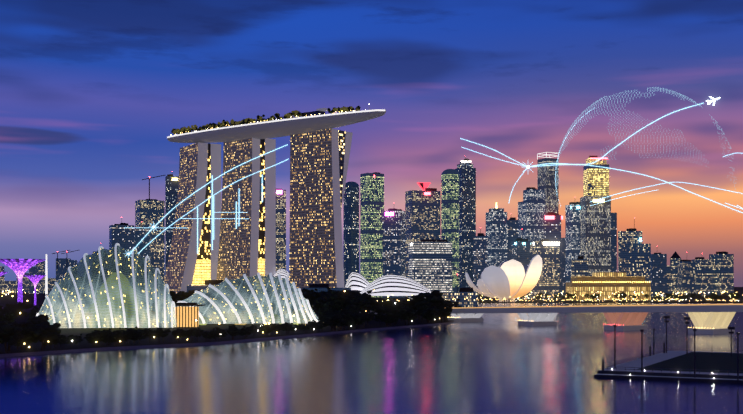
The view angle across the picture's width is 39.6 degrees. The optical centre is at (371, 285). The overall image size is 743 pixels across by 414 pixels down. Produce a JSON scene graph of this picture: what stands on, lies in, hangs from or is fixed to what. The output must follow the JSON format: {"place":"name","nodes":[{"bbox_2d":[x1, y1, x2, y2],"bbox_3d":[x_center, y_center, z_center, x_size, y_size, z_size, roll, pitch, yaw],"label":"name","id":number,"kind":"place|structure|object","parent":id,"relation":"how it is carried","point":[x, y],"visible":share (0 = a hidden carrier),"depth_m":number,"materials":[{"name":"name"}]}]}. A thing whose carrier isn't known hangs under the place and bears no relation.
{"place":"outdoors","nodes":[
{"label":"outdoors","id":0,"kind":"place"},
{"bbox_2d":[109,217,133,249],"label":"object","id":1,"kind":"structure","parent":0,"point":[122,234],"depth_m":2285.25,"materials":[{"name":"blue glass"}]},
{"bbox_2d":[134,221,149,257],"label":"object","id":2,"kind":"structure","parent":0,"point":[140,234],"depth_m":2365.12,"materials":[{"name":"glass"}]},
{"bbox_2d":[165,171,178,273],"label":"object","id":3,"kind":"structure","parent":0,"point":[171,186],"depth_m":2405.16,"materials":[{"name":"glass"}]},
{"bbox_2d":[164,143,220,293],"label":"hotel tower","id":4,"kind":"structure","parent":0,"point":[199,167],"depth_m":1453.71,"materials":[{"name":"brown concrete"}]},
{"bbox_2d":[276,189,285,270],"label":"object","id":5,"kind":"structure","parent":0,"point":[280,228],"depth_m":2394.89,"materials":[{"name":"grey glass"}]},
{"bbox_2d":[343,181,358,287],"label":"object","id":6,"kind":"structure","parent":0,"point":[351,230],"depth_m":2301.47,"materials":[{"name":"blue glass"}]},
{"bbox_2d":[0,302,742,413],"bbox_3d":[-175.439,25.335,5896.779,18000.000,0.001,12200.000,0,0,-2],"label":"water","id":7,"kind":"structure","parent":0,"point":[498,363],"depth_m":294.87,"materials":[{"name":"liquid"}]},
{"bbox_2d":[341,291,742,333],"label":"bridge","id":8,"kind":"structure","parent":7,"relation":"on","point":[711,318],"depth_m":589.62,"materials":[{"name":"grey concrete"}]},
{"bbox_2d":[594,316,742,382],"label":"floating platform","id":9,"kind":"structure","parent":7,"relation":"on","point":[694,365],"depth_m":298.25,"materials":[{"name":"grey"}]},
{"bbox_2d":[0,287,742,356],"bbox_3d":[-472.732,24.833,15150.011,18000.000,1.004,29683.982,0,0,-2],"label":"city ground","id":10,"kind":"structure","parent":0,"point":[170,340],"depth_m":556.55,"materials":[{"name":"black"}]},
{"bbox_2d":[11,307,23,314],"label":"tree","id":11,"kind":"object","parent":10,"relation":"on","point":[18,310],"visible":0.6,"depth_m":771.33,"materials":[{"name":"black plant"}]},
{"bbox_2d":[15,302,28,310],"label":"tree","id":12,"kind":"object","parent":10,"relation":"on","point":[20,305],"visible":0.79,"depth_m":902.44,"materials":[{"name":"black plant"}]},
{"bbox_2d":[0,259,45,301],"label":"supertree","id":13,"kind":"object","parent":10,"relation":"on","point":[24,267],"visible":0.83,"depth_m":1133.16,"materials":[{"name":"purple metal"}]},
{"bbox_2d":[14,338,32,350],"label":"tree","id":14,"kind":"object","parent":10,"relation":"on","point":[22,342],"visible":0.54,"depth_m":385.23,"materials":[{"name":"black plant"}]},
{"bbox_2d":[21,322,33,349],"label":"tree","id":15,"kind":"object","parent":10,"relation":"on","point":[25,327],"visible":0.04,"depth_m":390.75,"materials":[{"name":"black plant"}]},
{"bbox_2d":[19,319,38,349],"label":"tree","id":16,"kind":"object","parent":10,"relation":"on","point":[21,324],"visible":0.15,"depth_m":391.03,"materials":[{"name":"black plant"}]},
{"bbox_2d":[23,331,37,350],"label":"tree","id":17,"kind":"object","parent":10,"relation":"on","point":[26,334],"visible":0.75,"depth_m":385.31,"materials":[{"name":"green plant"}]},
{"bbox_2d":[28,309,37,317],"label":"tree","id":18,"kind":"object","parent":10,"relation":"on","point":[33,313],"visible":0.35,"depth_m":611.65,"materials":[{"name":"black plant"}]},
{"bbox_2d":[24,275,45,304],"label":"supertree","id":19,"kind":"object","parent":10,"relation":"on","point":[34,279],"visible":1,"depth_m":1283.93,"materials":[{"name":"purple metal"}]},
{"bbox_2d":[26,314,47,321],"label":"tree","id":20,"kind":"object","parent":10,"relation":"on","point":[40,316],"visible":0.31,"depth_m":520.20,"materials":[{"name":"black plant"}]},
{"bbox_2d":[26,321,59,350],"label":"tree","id":21,"kind":"object","parent":10,"relation":"on","point":[40,332],"visible":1,"depth_m":385.08,"materials":[{"name":"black plant"}]},
{"bbox_2d":[40,321,60,347],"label":"tree","id":22,"kind":"object","parent":10,"relation":"on","point":[57,325],"visible":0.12,"depth_m":403.37,"materials":[{"name":"black plant"}]},
{"bbox_2d":[43,339,59,349],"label":"tree","id":23,"kind":"object","parent":10,"relation":"on","point":[49,343],"visible":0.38,"depth_m":392.23,"materials":[{"name":"green plant"}]},
{"bbox_2d":[52,337,62,348],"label":"tree","id":24,"kind":"object","parent":10,"relation":"on","point":[54,341],"visible":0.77,"depth_m":395.36,"materials":[{"name":"green plant"}]},
{"bbox_2d":[60,335,66,346],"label":"tree","id":25,"kind":"object","parent":10,"relation":"on","point":[64,338],"visible":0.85,"depth_m":400.43,"materials":[{"name":"green plant"}]},
{"bbox_2d":[66,334,76,343],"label":"tree","id":26,"kind":"object","parent":10,"relation":"on","point":[68,338],"visible":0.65,"depth_m":400.58,"materials":[{"name":"green plant"}]},
{"bbox_2d":[66,336,77,347],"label":"tree","id":27,"kind":"object","parent":10,"relation":"on","point":[74,338],"visible":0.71,"depth_m":400.38,"materials":[{"name":"green plant"}]},
{"bbox_2d":[0,175,164,293],"bbox_3d":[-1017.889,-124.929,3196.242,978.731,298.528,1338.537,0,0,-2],"label":"district","id":28,"kind":"object","parent":10,"relation":"on","point":[45,284],"visible":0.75,"depth_m":3611.05,"materials":[{"name":"grey"}]},
{"bbox_2d":[86,334,99,346],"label":"tree","id":29,"kind":"object","parent":10,"relation":"on","point":[91,339],"visible":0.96,"depth_m":411.18,"materials":[{"name":"black plant"}]},
{"bbox_2d":[88,330,104,345],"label":"tree","id":30,"kind":"object","parent":10,"relation":"on","point":[96,333],"visible":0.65,"depth_m":414.34,"materials":[{"name":"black plant"}]},
{"bbox_2d":[36,243,175,327],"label":"glass dome","id":31,"kind":"object","parent":10,"relation":"on","point":[112,287],"depth_m":562.49,"materials":[{"name":"teal glass"}]},
{"bbox_2d":[112,330,123,344],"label":"tree","id":32,"kind":"object","parent":10,"relation":"on","point":[120,337],"visible":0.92,"depth_m":418.20,"materials":[{"name":"green plant"}]},
{"bbox_2d":[123,330,131,343],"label":"tree","id":33,"kind":"object","parent":10,"relation":"on","point":[126,334],"visible":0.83,"depth_m":427.37,"materials":[{"name":"green plant"}]},
{"bbox_2d":[123,329,135,343],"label":"tree","id":34,"kind":"object","parent":10,"relation":"on","point":[134,335],"visible":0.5,"depth_m":429.45,"materials":[{"name":"green plant"}]},
{"bbox_2d":[132,326,149,343],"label":"tree","id":35,"kind":"object","parent":10,"relation":"on","point":[138,334],"visible":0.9,"depth_m":429.99,"materials":[{"name":"green plant"}]},
{"bbox_2d":[144,329,154,342],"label":"tree","id":36,"kind":"object","parent":10,"relation":"on","point":[150,331],"visible":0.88,"depth_m":437.26,"materials":[{"name":"green plant"}]},
{"bbox_2d":[135,199,164,280],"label":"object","id":37,"kind":"structure","parent":10,"relation":"on","point":[149,213],"depth_m":2539.89,"materials":[{"name":"blue glass"}]},
{"bbox_2d":[153,328,163,337],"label":"tree","id":38,"kind":"object","parent":10,"relation":"on","point":[157,331],"visible":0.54,"depth_m":438.24,"materials":[{"name":"green plant"}]},
{"bbox_2d":[156,327,170,342],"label":"tree","id":39,"kind":"object","parent":10,"relation":"on","point":[165,331],"visible":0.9,"depth_m":437.47,"materials":[{"name":"black plant"}]},
{"bbox_2d":[172,329,184,342],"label":"tree","id":40,"kind":"object","parent":10,"relation":"on","point":[177,333],"visible":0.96,"depth_m":435.94,"materials":[{"name":"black plant"}]},
{"bbox_2d":[175,292,192,302],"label":"tree","id":41,"kind":"object","parent":10,"relation":"on","point":[180,297],"visible":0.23,"depth_m":730.68,"materials":[{"name":"green plant"}]},
{"bbox_2d":[175,303,205,326],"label":"garden pavilion","id":42,"kind":"structure","parent":10,"relation":"on","point":[188,316],"depth_m":610.42,"materials":[{"name":"brown wood"}]},
{"bbox_2d":[190,328,202,341],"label":"tree","id":43,"kind":"object","parent":10,"relation":"on","point":[194,331],"visible":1,"depth_m":445.26,"materials":[{"name":"black plant"}]},
{"bbox_2d":[187,280,223,291],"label":"building","id":44,"kind":"structure","parent":10,"relation":"on","point":[202,287],"depth_m":1380.28,"materials":[{"name":"grey"}]},
{"bbox_2d":[203,332,209,341],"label":"tree","id":45,"kind":"object","parent":10,"relation":"on","point":[206,334],"visible":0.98,"depth_m":446.65,"materials":[{"name":"black plant"}]},
{"bbox_2d":[205,330,215,341],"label":"tree","id":46,"kind":"object","parent":10,"relation":"on","point":[212,334],"visible":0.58,"depth_m":450.01,"materials":[{"name":"green plant"}]},
{"bbox_2d":[210,327,222,340],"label":"tree","id":47,"kind":"object","parent":10,"relation":"on","point":[218,330],"visible":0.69,"depth_m":453.29,"materials":[{"name":"green plant"}]},
{"bbox_2d":[217,329,226,336],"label":"tree","id":48,"kind":"object","parent":10,"relation":"on","point":[223,331],"visible":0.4,"depth_m":462.36,"materials":[{"name":"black plant"}]},
{"bbox_2d":[226,325,239,338],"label":"tree","id":49,"kind":"object","parent":10,"relation":"on","point":[230,326],"visible":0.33,"depth_m":465.62,"materials":[{"name":"green plant"}]},
{"bbox_2d":[227,327,239,339],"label":"tree","id":50,"kind":"object","parent":10,"relation":"on","point":[233,331],"visible":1,"depth_m":462.70,"materials":[{"name":"black plant"}]},
{"bbox_2d":[239,329,251,335],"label":"tree","id":51,"kind":"object","parent":10,"relation":"on","point":[244,332],"visible":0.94,"depth_m":473.48,"materials":[{"name":"black plant"}]},
{"bbox_2d":[238,326,252,337],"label":"tree","id":52,"kind":"object","parent":10,"relation":"on","point":[247,329],"visible":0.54,"depth_m":476.00,"materials":[{"name":"green plant"}]},
{"bbox_2d":[216,137,275,279],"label":"hotel tower","id":53,"kind":"structure","parent":10,"relation":"on","point":[247,246],"depth_m":1404.88,"materials":[{"name":"glass"}]},
{"bbox_2d":[167,104,385,142],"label":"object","id":54,"kind":"structure","parent":53,"relation":"on","point":[272,126],"depth_m":1353.85,"materials":[{"name":"grey"}]},
{"bbox_2d":[274,269,288,280],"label":"theatre roof","id":55,"kind":"structure","parent":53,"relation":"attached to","point":[284,273],"depth_m":1404.67,"materials":[{"name":"white metal"}]},
{"bbox_2d":[175,272,318,323],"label":"conservatory dome","id":56,"kind":"structure","parent":10,"relation":"on","point":[258,298],"depth_m":632.77,"materials":[{"name":"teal glass"}]},
{"bbox_2d":[199,323,303,324],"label":"dome interior planting","id":57,"kind":"object","parent":10,"relation":"on","point":[246,323],"depth_m":640.98,"materials":[{"name":"green"}]},
{"bbox_2d":[260,324,268,333],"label":"tree","id":58,"kind":"object","parent":10,"relation":"on","point":[265,326],"visible":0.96,"depth_m":487.04,"materials":[{"name":"green plant"}]},
{"bbox_2d":[267,323,275,335],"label":"tree","id":59,"kind":"object","parent":10,"relation":"on","point":[272,325],"visible":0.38,"depth_m":502.67,"materials":[{"name":"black plant"}]},
{"bbox_2d":[274,324,283,331],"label":"tree","id":60,"kind":"object","parent":10,"relation":"on","point":[278,328],"visible":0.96,"depth_m":503.39,"materials":[{"name":"black plant"}]},
{"bbox_2d":[283,322,291,334],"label":"tree","id":61,"kind":"object","parent":10,"relation":"on","point":[288,325],"visible":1,"depth_m":509.21,"materials":[{"name":"black plant"}]},
{"bbox_2d":[294,323,301,329],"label":"tree","id":62,"kind":"object","parent":10,"relation":"on","point":[299,327],"visible":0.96,"depth_m":525.00,"materials":[{"name":"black plant"}]},
{"bbox_2d":[301,289,317,305],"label":"tree","id":63,"kind":"object","parent":10,"relation":"on","point":[311,297],"visible":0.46,"depth_m":933.03,"materials":[{"name":"green plant"}]},
{"bbox_2d":[308,320,317,331],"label":"tree","id":64,"kind":"object","parent":10,"relation":"on","point":[314,323],"visible":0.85,"depth_m":541.60,"materials":[{"name":"green plant"}]},
{"bbox_2d":[289,129,352,289],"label":"hotel tower","id":65,"kind":"structure","parent":10,"relation":"on","point":[319,160],"depth_m":1332.44,"materials":[{"name":"glass"}]},
{"bbox_2d":[317,307,329,320],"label":"tree","id":66,"kind":"object","parent":10,"relation":"on","point":[323,313],"visible":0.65,"depth_m":610.19,"materials":[{"name":"green plant"}]},
{"bbox_2d":[302,284,350,291],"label":"building","id":67,"kind":"structure","parent":10,"relation":"on","point":[320,287],"depth_m":1248.93,"materials":[{"name":"grey"}]},
{"bbox_2d":[326,287,348,295],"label":"tree","id":68,"kind":"object","parent":10,"relation":"on","point":[345,293],"visible":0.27,"depth_m":1066.13,"materials":[{"name":"green plant"}]},
{"bbox_2d":[345,317,353,329],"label":"tree","id":69,"kind":"object","parent":10,"relation":"on","point":[349,324],"visible":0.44,"depth_m":566.08,"materials":[{"name":"green plant"}]},
{"bbox_2d":[345,272,369,291],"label":"shell-shaped building","id":70,"kind":"structure","parent":10,"relation":"on","point":[357,282],"depth_m":1338.67,"materials":[{"name":"white metal"}]},
{"bbox_2d":[359,305,374,324],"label":"tree","id":71,"kind":"object","parent":10,"relation":"on","point":[369,308],"visible":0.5,"depth_m":640.33,"materials":[{"name":"green plant"}]},
{"bbox_2d":[355,290,379,308],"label":"tree","id":72,"kind":"object","parent":10,"relation":"on","point":[372,302],"visible":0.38,"depth_m":783.10,"materials":[{"name":"green plant"}]},
{"bbox_2d":[2,289,738,347],"bbox_3d":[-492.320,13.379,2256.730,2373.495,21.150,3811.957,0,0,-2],"label":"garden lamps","id":73,"kind":"object","parent":10,"relation":"on","point":[439,318],"visible":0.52,"depth_m":1520.74,"materials":[{"name":"gold metal"}]},
{"bbox_2d":[383,300,392,306],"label":"tree","id":74,"kind":"object","parent":10,"relation":"on","point":[388,302],"visible":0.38,"depth_m":737.45,"materials":[{"name":"green plant"}]},
{"bbox_2d":[386,302,404,323],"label":"tree","id":75,"kind":"object","parent":10,"relation":"on","point":[398,308],"visible":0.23,"depth_m":653.58,"materials":[{"name":"black plant"}]},
{"bbox_2d":[360,275,431,295],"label":"expo roof","id":76,"kind":"structure","parent":10,"relation":"on","point":[390,285],"depth_m":1300.11,"materials":[{"name":"white metal"}]},
{"bbox_2d":[406,295,421,320],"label":"tree","id":77,"kind":"object","parent":10,"relation":"on","point":[412,307],"visible":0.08,"depth_m":701.69,"materials":[{"name":"green plant"}]},
{"bbox_2d":[408,290,450,321],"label":"tree","id":78,"kind":"object","parent":10,"relation":"on","point":[436,299],"visible":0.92,"depth_m":696.35,"materials":[{"name":"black plant"}]},
{"bbox_2d":[423,306,438,322],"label":"tree","id":79,"kind":"object","parent":10,"relation":"on","point":[433,308],"visible":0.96,"depth_m":663.66,"materials":[{"name":"black plant"}]},
{"bbox_2d":[437,306,447,322],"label":"tree","id":80,"kind":"object","parent":10,"relation":"on","point":[442,309],"visible":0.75,"depth_m":681.01,"materials":[{"name":"green plant"}]},
{"bbox_2d":[437,304,453,321],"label":"tree","id":81,"kind":"object","parent":10,"relation":"on","point":[449,308],"visible":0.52,"depth_m":698.14,"materials":[{"name":"black plant"}]},
{"bbox_2d":[449,299,461,306],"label":"tree","id":82,"kind":"object","parent":10,"relation":"on","point":[456,303],"visible":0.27,"depth_m":822.69,"materials":[{"name":"green plant"}]},
{"bbox_2d":[439,274,477,306],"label":"building","id":83,"kind":"structure","parent":10,"relation":"on","point":[463,294],"depth_m":1183.48,"materials":[{"name":"blue glass"}]},
{"bbox_2d":[465,255,541,301],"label":"lotus-shaped museum","id":84,"kind":"structure","parent":10,"relation":"on","point":[510,279],"depth_m":1546.79,"materials":[{"name":"white"}]},
{"bbox_2d":[553,293,563,301],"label":"tree","id":85,"kind":"object","parent":10,"relation":"on","point":[560,296],"visible":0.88,"depth_m":1591.66,"materials":[{"name":"green plant"}]},
{"bbox_2d":[566,272,650,299],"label":"hotel building","id":86,"kind":"structure","parent":10,"relation":"on","point":[607,284],"depth_m":1774.76,"materials":[{"name":"grey"}]},
{"bbox_2d":[360,172,383,296],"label":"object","id":87,"kind":"structure","parent":0,"point":[371,197],"depth_m":2203.45,"materials":[{"name":"green glass"}]},
{"bbox_2d":[382,208,404,297],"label":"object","id":88,"kind":"structure","parent":0,"point":[393,241],"depth_m":2083.51,"materials":[{"name":"glass"}]},
{"bbox_2d":[405,188,440,296],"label":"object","id":89,"kind":"structure","parent":0,"point":[422,214],"depth_m":2326.57,"materials":[{"name":"grey"}]},
{"bbox_2d":[417,182,429,190],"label":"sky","id":90,"kind":"structure","parent":0,"point":[423,186],"depth_m":2334.32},
{"bbox_2d":[408,239,451,298],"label":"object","id":91,"kind":"structure","parent":0,"point":[429,264],"depth_m":1905.12,"materials":[{"name":"grey glass"}]},
{"bbox_2d":[125,87,742,256],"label":"overlay graphics","id":92,"kind":"object","parent":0,"point":[525,165],"visible":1,"depth_m":120.29,"materials":[{"name":"blue"}]},
{"bbox_2d":[441,169,458,291],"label":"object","id":93,"kind":"structure","parent":0,"point":[449,205],"depth_m":2158.00,"materials":[{"name":"green glass"}]},
{"bbox_2d":[455,158,475,287],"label":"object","id":94,"kind":"structure","parent":0,"point":[465,169],"depth_m":2388.69,"materials":[{"name":"glass"}]},
{"bbox_2d":[473,227,487,297],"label":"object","id":95,"kind":"structure","parent":0,"point":[480,252],"depth_m":2007.88,"materials":[{"name":"glass"}]},
{"bbox_2d":[486,202,506,266],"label":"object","id":96,"kind":"structure","parent":0,"point":[496,225],"depth_m":2230.80,"materials":[{"name":"glass"}]},
{"bbox_2d":[507,217,517,260],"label":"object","id":97,"kind":"structure","parent":0,"point":[512,229],"depth_m":2340.78,"materials":[{"name":"blue glass"}]},
{"bbox_2d":[511,238,531,298],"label":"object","id":98,"kind":"structure","parent":0,"point":[520,250],"depth_m":1960.33,"materials":[{"name":"glass"}]},
{"bbox_2d":[518,187,544,241],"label":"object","id":99,"kind":"structure","parent":0,"point":[531,209],"depth_m":2416.10,"materials":[{"name":"grey glass"}]},
{"bbox_2d":[530,239,559,298],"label":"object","id":100,"kind":"structure","parent":0,"point":[547,250],"depth_m":1911.20,"materials":[{"name":"grey glass"}]},
{"bbox_2d":[537,152,558,214],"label":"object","id":101,"kind":"structure","parent":0,"point":[546,177],"depth_m":2538.07,"materials":[{"name":"grey glass"}]},
{"bbox_2d":[543,212,562,293],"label":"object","id":102,"kind":"structure","parent":0,"point":[551,226],"depth_m":2162.21,"materials":[{"name":"grey glass"}]},
{"bbox_2d":[561,238,564,295],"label":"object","id":103,"kind":"structure","parent":0,"point":[563,266],"depth_m":2515.70,"materials":[{"name":"glass"}]},
{"bbox_2d":[565,202,579,295],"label":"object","id":104,"kind":"structure","parent":0,"point":[572,230],"depth_m":2267.86,"materials":[{"name":"glass"}]},
{"bbox_2d":[571,256,587,276],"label":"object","id":105,"kind":"structure","parent":0,"point":[579,266],"depth_m":2064.05,"materials":[{"name":"glass"}]},
{"bbox_2d":[580,156,610,275],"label":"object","id":106,"kind":"structure","parent":0,"point":[595,235],"depth_m":2166.33,"materials":[{"name":"grey glass"}]},
{"bbox_2d":[611,213,616,271],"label":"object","id":107,"kind":"structure","parent":0,"point":[613,242],"depth_m":2318.06,"materials":[{"name":"grey glass"}]},
{"bbox_2d":[618,218,650,281],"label":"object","id":108,"kind":"structure","parent":0,"point":[634,255],"depth_m":2018.88,"materials":[{"name":"glass"}]},
{"bbox_2d":[651,253,666,296],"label":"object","id":109,"kind":"structure","parent":0,"point":[658,273],"depth_m":2321.45,"materials":[{"name":"blue glass"}]},
{"bbox_2d":[667,266,670,293],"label":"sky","id":110,"kind":"structure","parent":0,"point":[669,279],"depth_m":2527.13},
{"bbox_2d":[670,251,680,294],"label":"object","id":111,"kind":"structure","parent":0,"point":[675,258],"depth_m":2626.93,"materials":[{"name":"glass"}]},
{"bbox_2d":[678,260,695,295],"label":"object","id":112,"kind":"structure","parent":0,"point":[687,276],"depth_m":2424.77,"materials":[{"name":"glass"}]},
{"bbox_2d":[691,257,712,295],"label":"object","id":113,"kind":"structure","parent":0,"point":[704,276],"depth_m":2528.82,"materials":[{"name":"glass"}]},
{"bbox_2d":[709,251,733,295],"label":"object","id":114,"kind":"structure","parent":0,"point":[723,271],"depth_m":2531.58,"materials":[{"name":"blue glass"}]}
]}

